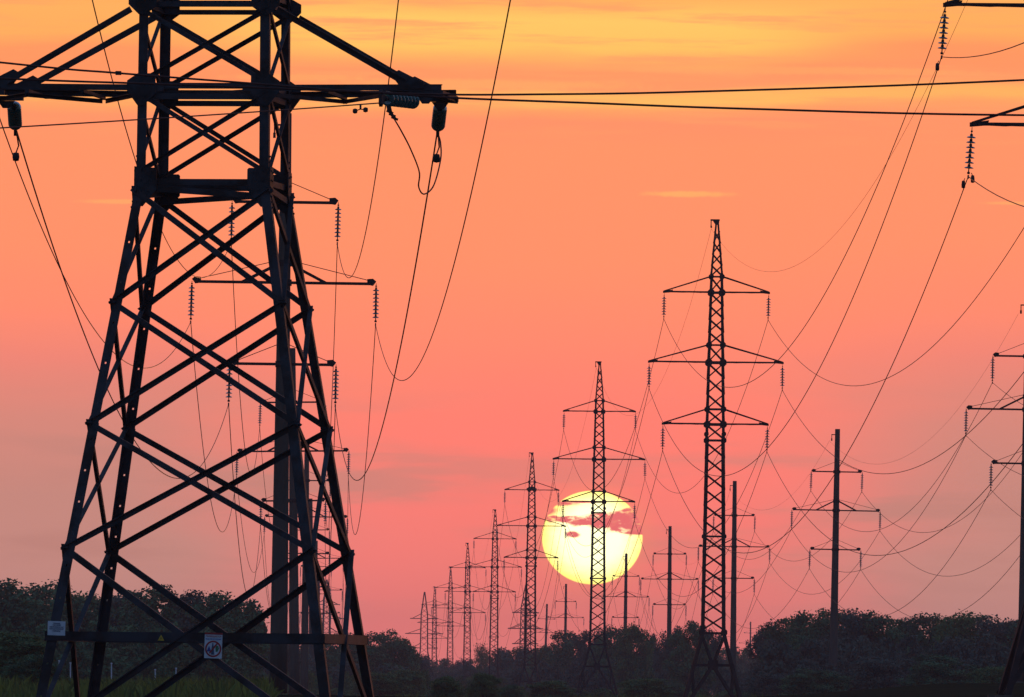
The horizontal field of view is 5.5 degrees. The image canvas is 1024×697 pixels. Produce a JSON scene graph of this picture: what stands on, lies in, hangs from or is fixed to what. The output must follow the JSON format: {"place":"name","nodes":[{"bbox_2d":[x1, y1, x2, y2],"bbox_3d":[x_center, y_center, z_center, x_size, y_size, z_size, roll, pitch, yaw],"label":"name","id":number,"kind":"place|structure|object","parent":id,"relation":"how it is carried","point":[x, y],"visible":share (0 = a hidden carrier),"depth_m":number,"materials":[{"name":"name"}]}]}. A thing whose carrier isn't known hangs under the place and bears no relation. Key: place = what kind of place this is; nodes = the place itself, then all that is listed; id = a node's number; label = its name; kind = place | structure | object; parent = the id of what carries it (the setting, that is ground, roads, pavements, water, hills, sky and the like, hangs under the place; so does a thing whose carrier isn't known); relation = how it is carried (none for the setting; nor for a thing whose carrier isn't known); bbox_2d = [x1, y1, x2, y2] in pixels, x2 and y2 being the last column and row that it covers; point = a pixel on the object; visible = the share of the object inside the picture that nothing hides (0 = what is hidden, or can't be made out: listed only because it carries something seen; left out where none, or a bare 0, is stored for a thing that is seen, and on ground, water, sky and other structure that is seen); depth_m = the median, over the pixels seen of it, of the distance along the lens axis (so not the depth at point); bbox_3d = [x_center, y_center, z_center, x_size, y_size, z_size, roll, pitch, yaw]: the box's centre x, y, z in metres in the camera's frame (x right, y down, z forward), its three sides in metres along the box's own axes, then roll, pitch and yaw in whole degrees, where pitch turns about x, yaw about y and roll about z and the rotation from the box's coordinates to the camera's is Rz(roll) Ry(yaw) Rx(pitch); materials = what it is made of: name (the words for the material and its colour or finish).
{"place":"outdoors","nodes":[
{"label":"outdoors","id":0,"kind":"place"},
{"bbox_2d":[0,77,1023,115],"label":"crossing wire","id":1,"kind":"object","parent":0,"point":[520,100],"visible":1,"depth_m":92.11,"materials":[{"name":"metal"}]},
{"bbox_2d":[0,61,1023,95],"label":"crossing wire","id":2,"kind":"object","parent":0,"point":[521,94],"visible":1,"depth_m":92.11,"materials":[{"name":"metal"}]},
{"bbox_2d":[0,0,1023,694],"label":"sky","id":3,"kind":"structure","parent":0,"point":[580,218],"materials":[{"name":"orange"}]},
{"bbox_2d":[116,683,1023,696],"bbox_3d":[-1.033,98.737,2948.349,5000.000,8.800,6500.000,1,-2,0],"label":"ground","id":4,"kind":"structure","parent":0,"point":[961,690],"depth_m":551.93,"materials":[{"name":"soil"}]},
{"bbox_2d":[0,630,46,680],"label":"bush","id":5,"kind":"object","parent":4,"relation":"on","point":[28,644],"visible":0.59,"depth_m":418.74,"materials":[{"name":"green plant"}]},
{"bbox_2d":[0,578,62,644],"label":"tree","id":6,"kind":"object","parent":4,"relation":"on","point":[18,615],"visible":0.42,"depth_m":798.04,"materials":[{"name":"green plant"}]},
{"bbox_2d":[0,654,70,682],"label":"bush","id":7,"kind":"object","parent":4,"relation":"on","point":[29,666],"visible":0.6,"depth_m":399.33,"materials":[{"name":"green plant"}]},
{"bbox_2d":[16,579,97,648],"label":"tree","id":8,"kind":"object","parent":4,"relation":"on","point":[43,593],"visible":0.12,"depth_m":819.40,"materials":[{"name":"green plant"}]},
{"bbox_2d":[71,590,118,647],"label":"tree","id":9,"kind":"object","parent":4,"relation":"on","point":[94,604],"visible":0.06,"depth_m":848.96,"materials":[{"name":"green plant"}]},
{"bbox_2d":[97,591,152,631],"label":"tree","id":10,"kind":"object","parent":4,"relation":"on","point":[116,602],"visible":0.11,"depth_m":848.01,"materials":[{"name":"green plant"}]},
{"bbox_2d":[0,595,269,682],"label":"woodland","id":11,"kind":"object","parent":4,"relation":"on","point":[124,658],"visible":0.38,"depth_m":723.43,"materials":[{"name":"green plant"}]},
{"bbox_2d":[109,584,191,655],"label":"tree","id":12,"kind":"object","parent":4,"relation":"on","point":[158,599],"visible":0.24,"depth_m":798.28,"materials":[{"name":"green plant"}]},
{"bbox_2d":[155,589,217,631],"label":"tree","id":13,"kind":"object","parent":4,"relation":"on","point":[187,625],"visible":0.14,"depth_m":798.04,"materials":[{"name":"green plant"}]},
{"bbox_2d":[179,590,269,673],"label":"tree","id":14,"kind":"object","parent":4,"relation":"on","point":[235,618],"visible":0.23,"depth_m":778.60,"materials":[{"name":"green plant"}]},
{"bbox_2d":[0,0,458,696],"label":"anchor tower","id":15,"kind":"structure","parent":4,"relation":"on","point":[160,182],"depth_m":159.39,"materials":[{"name":"metal"}]},
{"bbox_2d":[7,101,21,135],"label":"insulator string","id":16,"kind":"object","parent":15,"relation":"attached to","point":[14,111],"visible":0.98,"depth_m":161.87,"materials":[{"name":"grey glass"}]},
{"bbox_2d":[47,621,65,635],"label":"notice board","id":17,"kind":"object","parent":15,"relation":"attached to","point":[56,627],"visible":1,"depth_m":157.69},
{"bbox_2d":[92,0,226,277],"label":"overhead wire","id":18,"kind":"object","parent":15,"relation":"attached to","point":[129,139],"visible":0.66,"depth_m":241.80,"materials":[{"name":"metal"}]},
{"bbox_2d":[204,632,222,658],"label":"prohibition sign","id":19,"kind":"object","parent":15,"relation":"attached to","point":[213,646],"visible":1,"depth_m":157.68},
{"bbox_2d":[386,106,397,120],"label":"wire clamp","id":20,"kind":"object","parent":15,"relation":"attached to","point":[389,111],"visible":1,"depth_m":158.92,"materials":[{"name":"metal"}]},
{"bbox_2d":[392,116,441,194],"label":"jumper wire","id":21,"kind":"object","parent":20,"relation":"hanging from","point":[416,161],"visible":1,"depth_m":160.13,"materials":[{"name":"metal"}]},
{"bbox_2d":[379,89,419,108],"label":"insulator string","id":22,"kind":"object","parent":15,"relation":"hanging from","point":[411,102],"visible":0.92,"depth_m":157.96,"materials":[{"name":"grey glass"}]},
{"bbox_2d":[0,102,380,128],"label":"overhead wire","id":23,"kind":"object","parent":22,"relation":"attached to","point":[188,116],"visible":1,"depth_m":150.04,"materials":[{"name":"metal"}]},
{"bbox_2d":[431,106,446,136],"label":"insulator string","id":24,"kind":"object","parent":15,"relation":"attached to","point":[438,121],"visible":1,"depth_m":161.11,"materials":[{"name":"grey glass"}]},
{"bbox_2d":[335,137,436,480],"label":"overhead wire","id":25,"kind":"object","parent":24,"relation":"attached to","point":[405,318],"visible":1,"depth_m":196.06,"materials":[{"name":"metal"}]},
{"bbox_2d":[192,113,375,693],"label":"concrete pole","id":26,"kind":"object","parent":4,"relation":"on","point":[279,624],"visible":0.46,"depth_m":404.84,"materials":[{"name":"concrete"}]},
{"bbox_2d":[188,283,194,323],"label":"insulator string","id":27,"kind":"object","parent":26,"relation":"attached to","point":[191,302],"visible":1,"depth_m":405.21,"materials":[{"name":"glass"}]},
{"bbox_2d":[0,119,190,367],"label":"overhead wire","id":28,"kind":"object","parent":27,"relation":"attached to","point":[52,251],"visible":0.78,"depth_m":237.22,"materials":[{"name":"metal"}]},
{"bbox_2d":[226,369,231,405],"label":"insulator string","id":29,"kind":"object","parent":26,"relation":"hanging from","point":[229,385],"visible":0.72,"depth_m":405.11,"materials":[{"name":"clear glass"}]},
{"bbox_2d":[17,131,228,478],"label":"overhead wire","id":30,"kind":"object","parent":29,"relation":"attached to","point":[73,303],"visible":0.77,"depth_m":191.44,"materials":[{"name":"metal"}]},
{"bbox_2d":[334,202,340,242],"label":"insulator string","id":31,"kind":"object","parent":26,"relation":"attached to","point":[337,221],"visible":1,"depth_m":405.31,"materials":[{"name":"glass"}]},
{"bbox_2d":[337,0,398,277],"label":"overhead wire","id":32,"kind":"object","parent":31,"relation":"attached to","point":[379,146],"visible":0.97,"depth_m":247.91,"materials":[{"name":"metal"}]},
{"bbox_2d":[372,283,378,323],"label":"insulator string","id":33,"kind":"object","parent":26,"relation":"attached to","point":[375,302],"visible":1,"depth_m":405.21,"materials":[{"name":"glass"}]},
{"bbox_2d":[348,326,375,534],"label":"overhead wire","id":34,"kind":"object","parent":33,"relation":"attached to","point":[367,440],"visible":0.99,"depth_m":453.47,"materials":[{"name":"metal"}]},
{"bbox_2d":[375,0,510,380],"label":"overhead wire","id":35,"kind":"object","parent":33,"relation":"attached to","point":[469,198],"visible":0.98,"depth_m":216.81,"materials":[{"name":"metal"}]},
{"bbox_2d":[237,348,348,694],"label":"concrete pole","id":36,"kind":"object","parent":4,"relation":"on","point":[294,666],"visible":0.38,"depth_m":666.70,"materials":[{"name":"concrete"}]},
{"bbox_2d":[265,452,346,694],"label":"concrete pole","id":37,"kind":"object","parent":4,"relation":"on","point":[304,648],"visible":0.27,"depth_m":899.51,"materials":[{"name":"concrete"}]},
{"bbox_2d":[288,499,338,666],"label":"concrete pole","id":38,"kind":"object","parent":4,"relation":"on","point":[311,650],"visible":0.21,"depth_m":1149.57,"materials":[{"name":"concrete"}]},
{"bbox_2d":[299,644,340,685],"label":"tree","id":39,"kind":"object","parent":4,"relation":"on","point":[332,659],"visible":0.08,"depth_m":1197.76,"materials":[{"name":"green plant"}]},
{"bbox_2d":[344,672,413,695],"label":"bush","id":40,"kind":"object","parent":4,"relation":"on","point":[388,686],"visible":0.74,"depth_m":898.71,"materials":[{"name":"green plant"}]},
{"bbox_2d":[350,628,416,671],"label":"tree","id":41,"kind":"object","parent":4,"relation":"on","point":[393,656],"visible":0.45,"depth_m":1248.95,"materials":[{"name":"green plant"}]},
{"bbox_2d":[0,673,796,696],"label":"tall grass","id":42,"kind":"structure","parent":4,"relation":"on","point":[138,687],"depth_m":321.13,"materials":[{"name":"plant"}]},
{"bbox_2d":[382,635,422,672],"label":"tree","id":43,"kind":"object","parent":4,"relation":"on","point":[415,655],"visible":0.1,"depth_m":1299.00,"materials":[{"name":"green plant"}]},
{"bbox_2d":[387,668,428,696],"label":"bush","id":44,"kind":"object","parent":4,"relation":"on","point":[417,679],"visible":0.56,"depth_m":948.91,"materials":[{"name":"green plant"}]},
{"bbox_2d":[60,669,766,696],"bbox_3d":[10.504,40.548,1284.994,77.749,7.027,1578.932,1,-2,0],"label":"shrub belt","id":45,"kind":"object","parent":4,"relation":"on","point":[314,689],"visible":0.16,"depth_m":1048.01,"materials":[{"name":"green plant"}]},
{"bbox_2d":[405,592,442,660],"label":"anchor pylon","id":46,"kind":"object","parent":4,"relation":"on","point":[427,614],"visible":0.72,"depth_m":2898.20,"materials":[{"name":"metal"}]},
{"bbox_2d":[417,586,451,665],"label":"lattice pylon","id":47,"kind":"object","parent":4,"relation":"on","point":[433,622],"visible":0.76,"depth_m":2638.72,"materials":[{"name":"metal"}]},
{"bbox_2d":[429,658,455,675],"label":"tree","id":48,"kind":"object","parent":4,"relation":"on","point":[441,666],"visible":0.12,"depth_m":2297.28,"materials":[{"name":"green plant"}]},
{"bbox_2d":[428,675,467,696],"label":"bush","id":49,"kind":"object","parent":4,"relation":"on","point":[451,689],"visible":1,"depth_m":599.33,"materials":[{"name":"green plant"}]},
{"bbox_2d":[431,566,464,667],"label":"lattice pylon","id":50,"kind":"object","parent":4,"relation":"on","point":[448,608],"visible":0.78,"depth_m":2298.85,"materials":[{"name":"metal"}]},
{"bbox_2d":[444,543,487,675],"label":"lattice pylon","id":51,"kind":"object","parent":4,"relation":"on","point":[465,591],"visible":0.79,"depth_m":1959.05,"materials":[{"name":"metal"}]},
{"bbox_2d":[469,641,488,673],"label":"tree","id":52,"kind":"object","parent":4,"relation":"on","point":[482,659],"visible":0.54,"depth_m":1898.22,"materials":[{"name":"green plant"}]},
{"bbox_2d":[464,671,502,696],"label":"bush","id":53,"kind":"object","parent":4,"relation":"on","point":[480,688],"visible":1,"depth_m":619.34,"materials":[{"name":"green plant"}]},
{"bbox_2d":[467,509,521,678],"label":"lattice pylon","id":54,"kind":"object","parent":4,"relation":"on","point":[497,585],"visible":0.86,"depth_m":1659.13,"materials":[{"name":"metal"}]},
{"bbox_2d":[494,684,523,696],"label":"bush","id":55,"kind":"object","parent":4,"relation":"on","point":[508,690],"visible":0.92,"depth_m":699.29,"materials":[{"name":"green plant"}]},
{"bbox_2d":[508,588,542,650],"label":"anchor pylon","id":56,"kind":"object","parent":4,"relation":"on","point":[520,612],"visible":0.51,"depth_m":2748.93,"materials":[{"name":"metal"}]},
{"bbox_2d":[299,646,755,696],"bbox_3d":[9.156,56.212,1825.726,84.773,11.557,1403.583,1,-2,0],"label":"woodland","id":57,"kind":"object","parent":4,"relation":"on","point":[547,672],"visible":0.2,"depth_m":1362.73,"materials":[{"name":"green plant"}]},
{"bbox_2d":[497,452,565,689],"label":"lattice pylon","id":58,"kind":"object","parent":4,"relation":"on","point":[530,681],"visible":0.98,"depth_m":1299.29,"materials":[{"name":"metal"}]},
{"bbox_2d":[525,642,555,676],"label":"tree","id":59,"kind":"object","parent":4,"relation":"on","point":[546,651],"visible":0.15,"depth_m":1598.84,"materials":[{"name":"green plant"}]},
{"bbox_2d":[524,679,583,696],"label":"bush","id":60,"kind":"object","parent":4,"relation":"on","point":[555,688],"visible":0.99,"depth_m":798.92,"materials":[{"name":"green plant"}]},
{"bbox_2d":[542,629,578,675],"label":"tree","id":61,"kind":"object","parent":4,"relation":"on","point":[564,654],"visible":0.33,"depth_m":1498.45,"materials":[{"name":"green plant"}]},
{"bbox_2d":[570,627,606,677],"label":"tree","id":62,"kind":"object","parent":4,"relation":"on","point":[581,645],"visible":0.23,"depth_m":1449.17,"materials":[{"name":"green plant"}]},
{"bbox_2d":[552,361,644,696],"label":"lattice pylon","id":63,"kind":"object","parent":4,"relation":"on","point":[594,459],"visible":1,"depth_m":974.46,"materials":[{"name":"metal"}]},
{"bbox_2d":[586,623,634,681],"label":"tree","id":64,"kind":"object","parent":4,"relation":"on","point":[610,646],"visible":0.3,"depth_m":1397.90,"materials":[{"name":"green plant"}]},
{"bbox_2d":[607,553,648,630],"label":"concrete pole","id":65,"kind":"object","parent":4,"relation":"on","point":[625,596],"visible":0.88,"depth_m":1589.42,"materials":[{"name":"concrete"}]},
{"bbox_2d":[604,621,658,688],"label":"tree","id":66,"kind":"object","parent":4,"relation":"on","point":[633,663],"visible":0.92,"depth_m":1348.61,"materials":[{"name":"green plant"}]},
{"bbox_2d":[614,678,676,696],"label":"bush","id":67,"kind":"object","parent":4,"relation":"on","point":[647,686],"visible":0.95,"depth_m":798.68,"materials":[{"name":"green plant"}]},
{"bbox_2d":[651,625,686,683],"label":"tree","id":68,"kind":"object","parent":4,"relation":"on","point":[662,656],"visible":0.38,"depth_m":1198.90,"materials":[{"name":"green plant"}]},
{"bbox_2d":[641,526,697,638],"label":"concrete pole","id":69,"kind":"object","parent":4,"relation":"on","point":[669,601],"visible":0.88,"depth_m":1296.58,"materials":[{"name":"concrete"}]},
{"bbox_2d":[662,619,715,691],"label":"tree","id":70,"kind":"object","parent":4,"relation":"on","point":[683,649],"visible":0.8,"depth_m":1178.77,"materials":[{"name":"green plant"}]},
{"bbox_2d":[688,625,725,690],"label":"tree","id":71,"kind":"object","parent":4,"relation":"on","point":[715,642],"visible":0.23,"depth_m":1198.59,"materials":[{"name":"green plant"}]},
{"bbox_2d":[648,219,783,696],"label":"lattice pylon","id":72,"kind":"object","parent":4,"relation":"on","point":[713,664],"visible":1,"depth_m":666.65,"materials":[{"name":"metal"}]},
{"bbox_2d":[647,366,651,386],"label":"insulator string","id":73,"kind":"object","parent":72,"relation":"hanging from","point":[649,373],"visible":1,"depth_m":667.25,"materials":[{"name":"ceramic"}]},
{"bbox_2d":[649,59,940,475],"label":"overhead wire","id":74,"kind":"object","parent":73,"relation":"attached to","point":[849,304],"visible":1,"depth_m":404.96,"materials":[{"name":"metal"}]},
{"bbox_2d":[660,428,664,451],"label":"insulator string","id":75,"kind":"object","parent":72,"relation":"hanging from","point":[662,435],"visible":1,"depth_m":667.12,"materials":[{"name":"ceramic"}]},
{"bbox_2d":[662,179,967,552],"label":"overhead wire","id":76,"kind":"object","parent":75,"relation":"attached to","point":[872,405],"visible":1,"depth_m":405.43,"materials":[{"name":"metal"}]},
{"bbox_2d":[662,295,666,319],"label":"insulator string","id":77,"kind":"object","parent":72,"relation":"hanging from","point":[663,303],"visible":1,"depth_m":667.38,"materials":[{"name":"ceramic"}]},
{"bbox_2d":[664,0,947,387],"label":"overhead wire","id":78,"kind":"object","parent":77,"relation":"hanging from","point":[856,231],"visible":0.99,"depth_m":421.40,"materials":[{"name":"metal"}]},
{"bbox_2d":[765,426,769,452],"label":"insulator string","id":79,"kind":"object","parent":72,"relation":"hanging from","point":[767,439],"visible":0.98,"depth_m":667.12,"materials":[{"name":"ceramic"}]},
{"bbox_2d":[767,442,1023,555],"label":"overhead wire","id":80,"kind":"object","parent":79,"relation":"hanging from","point":[918,544],"visible":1,"depth_m":501.65,"materials":[{"name":"metal"}]},
{"bbox_2d":[766,296,770,319],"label":"insulator string","id":81,"kind":"object","parent":72,"relation":"hanging from","point":[768,304],"visible":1,"depth_m":667.36,"materials":[{"name":"ceramic"}]},
{"bbox_2d":[768,228,1023,385],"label":"overhead wire","id":82,"kind":"object","parent":81,"relation":"hanging from","point":[933,345],"visible":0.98,"depth_m":484.93,"materials":[{"name":"metal"}]},
{"bbox_2d":[780,364,784,389],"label":"insulator string","id":83,"kind":"object","parent":72,"relation":"hanging from","point":[782,377],"visible":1,"depth_m":667.24,"materials":[{"name":"ceramic"}]},
{"bbox_2d":[782,372,1023,473],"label":"overhead wire","id":84,"kind":"object","parent":83,"relation":"attached to","point":[928,461],"visible":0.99,"depth_m":505.32,"materials":[{"name":"metal"}]},
{"bbox_2d":[711,644,747,694],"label":"tree","id":85,"kind":"object","parent":4,"relation":"on","point":[723,653],"visible":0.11,"depth_m":1898.73,"materials":[{"name":"green plant"}]},
{"bbox_2d":[699,481,769,689],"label":"concrete pole","id":86,"kind":"object","parent":4,"relation":"on","point":[733,546],"visible":0.9,"depth_m":1046.64,"materials":[{"name":"concrete"}]},
{"bbox_2d":[743,622,777,694],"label":"tree","id":87,"kind":"object","parent":4,"relation":"on","point":[759,638],"visible":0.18,"depth_m":999.08,"materials":[{"name":"green plant"}]},
{"bbox_2d":[758,610,829,661],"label":"tree","id":88,"kind":"object","parent":4,"relation":"on","point":[783,634],"visible":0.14,"depth_m":979.23,"materials":[{"name":"green plant"}]},
{"bbox_2d":[777,668,852,694],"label":"bush","id":89,"kind":"object","parent":4,"relation":"on","point":[823,684],"visible":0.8,"depth_m":758.71,"materials":[{"name":"green plant"}]},
{"bbox_2d":[785,607,845,661],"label":"tree","id":90,"kind":"object","parent":4,"relation":"on","point":[813,630],"visible":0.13,"depth_m":959.17,"materials":[{"name":"green plant"}]},
{"bbox_2d":[792,429,879,669],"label":"concrete pole","id":91,"kind":"object","parent":4,"relation":"on","point":[835,510],"visible":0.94,"depth_m":844.75,"materials":[{"name":"concrete"}]},
{"bbox_2d":[811,608,878,666],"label":"tree","id":92,"kind":"object","parent":4,"relation":"on","point":[852,621],"visible":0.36,"depth_m":948.27,"materials":[{"name":"green plant"}]},
{"bbox_2d":[829,657,909,690],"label":"bush","id":93,"kind":"object","parent":4,"relation":"on","point":[868,674],"visible":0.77,"depth_m":778.29,"materials":[{"name":"green plant"}]},
{"bbox_2d":[842,609,915,655],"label":"tree","id":94,"kind":"object","parent":4,"relation":"on","point":[892,631],"visible":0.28,"depth_m":948.27,"materials":[{"name":"green plant"}]},
{"bbox_2d":[749,622,1023,695],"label":"woodland","id":95,"kind":"object","parent":4,"relation":"on","point":[816,658],"visible":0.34,"depth_m":886.93,"materials":[{"name":"green plant"}]},
{"bbox_2d":[908,611,963,657],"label":"tree","id":96,"kind":"object","parent":4,"relation":"on","point":[926,622],"visible":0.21,"depth_m":948.95,"materials":[{"name":"green plant"}]},
{"bbox_2d":[931,609,992,653],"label":"tree","id":97,"kind":"object","parent":4,"relation":"on","point":[953,626],"visible":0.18,"depth_m":938.84,"materials":[{"name":"green plant"}]},
{"bbox_2d":[943,0,1023,696],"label":"lattice pylon","id":98,"kind":"object","parent":4,"relation":"on","point":[1012,673],"visible":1,"depth_m":345.23,"materials":[{"name":"metal"}]},
{"bbox_2d":[938,8,948,58],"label":"insulator string","id":99,"kind":"object","parent":98,"relation":"hanging from","point":[943,32],"visible":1,"depth_m":345.47,"materials":[{"name":"ceramic"}]},
{"bbox_2d":[964,665,1004,682],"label":"bush","id":100,"kind":"object","parent":4,"relation":"on","point":[992,673],"visible":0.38,"depth_m":699.05,"materials":[{"name":"green plant"}]},
{"bbox_2d":[959,614,1017,660],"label":"tree","id":101,"kind":"object","parent":4,"relation":"on","point":[995,627],"visible":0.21,"depth_m":928.18,"materials":[{"name":"green plant"}]},
{"bbox_2d":[966,304,1023,681],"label":"concrete pole","id":102,"kind":"object","parent":4,"relation":"on","point":[1021,570],"visible":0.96,"depth_m":611.87,"materials":[{"name":"concrete"}]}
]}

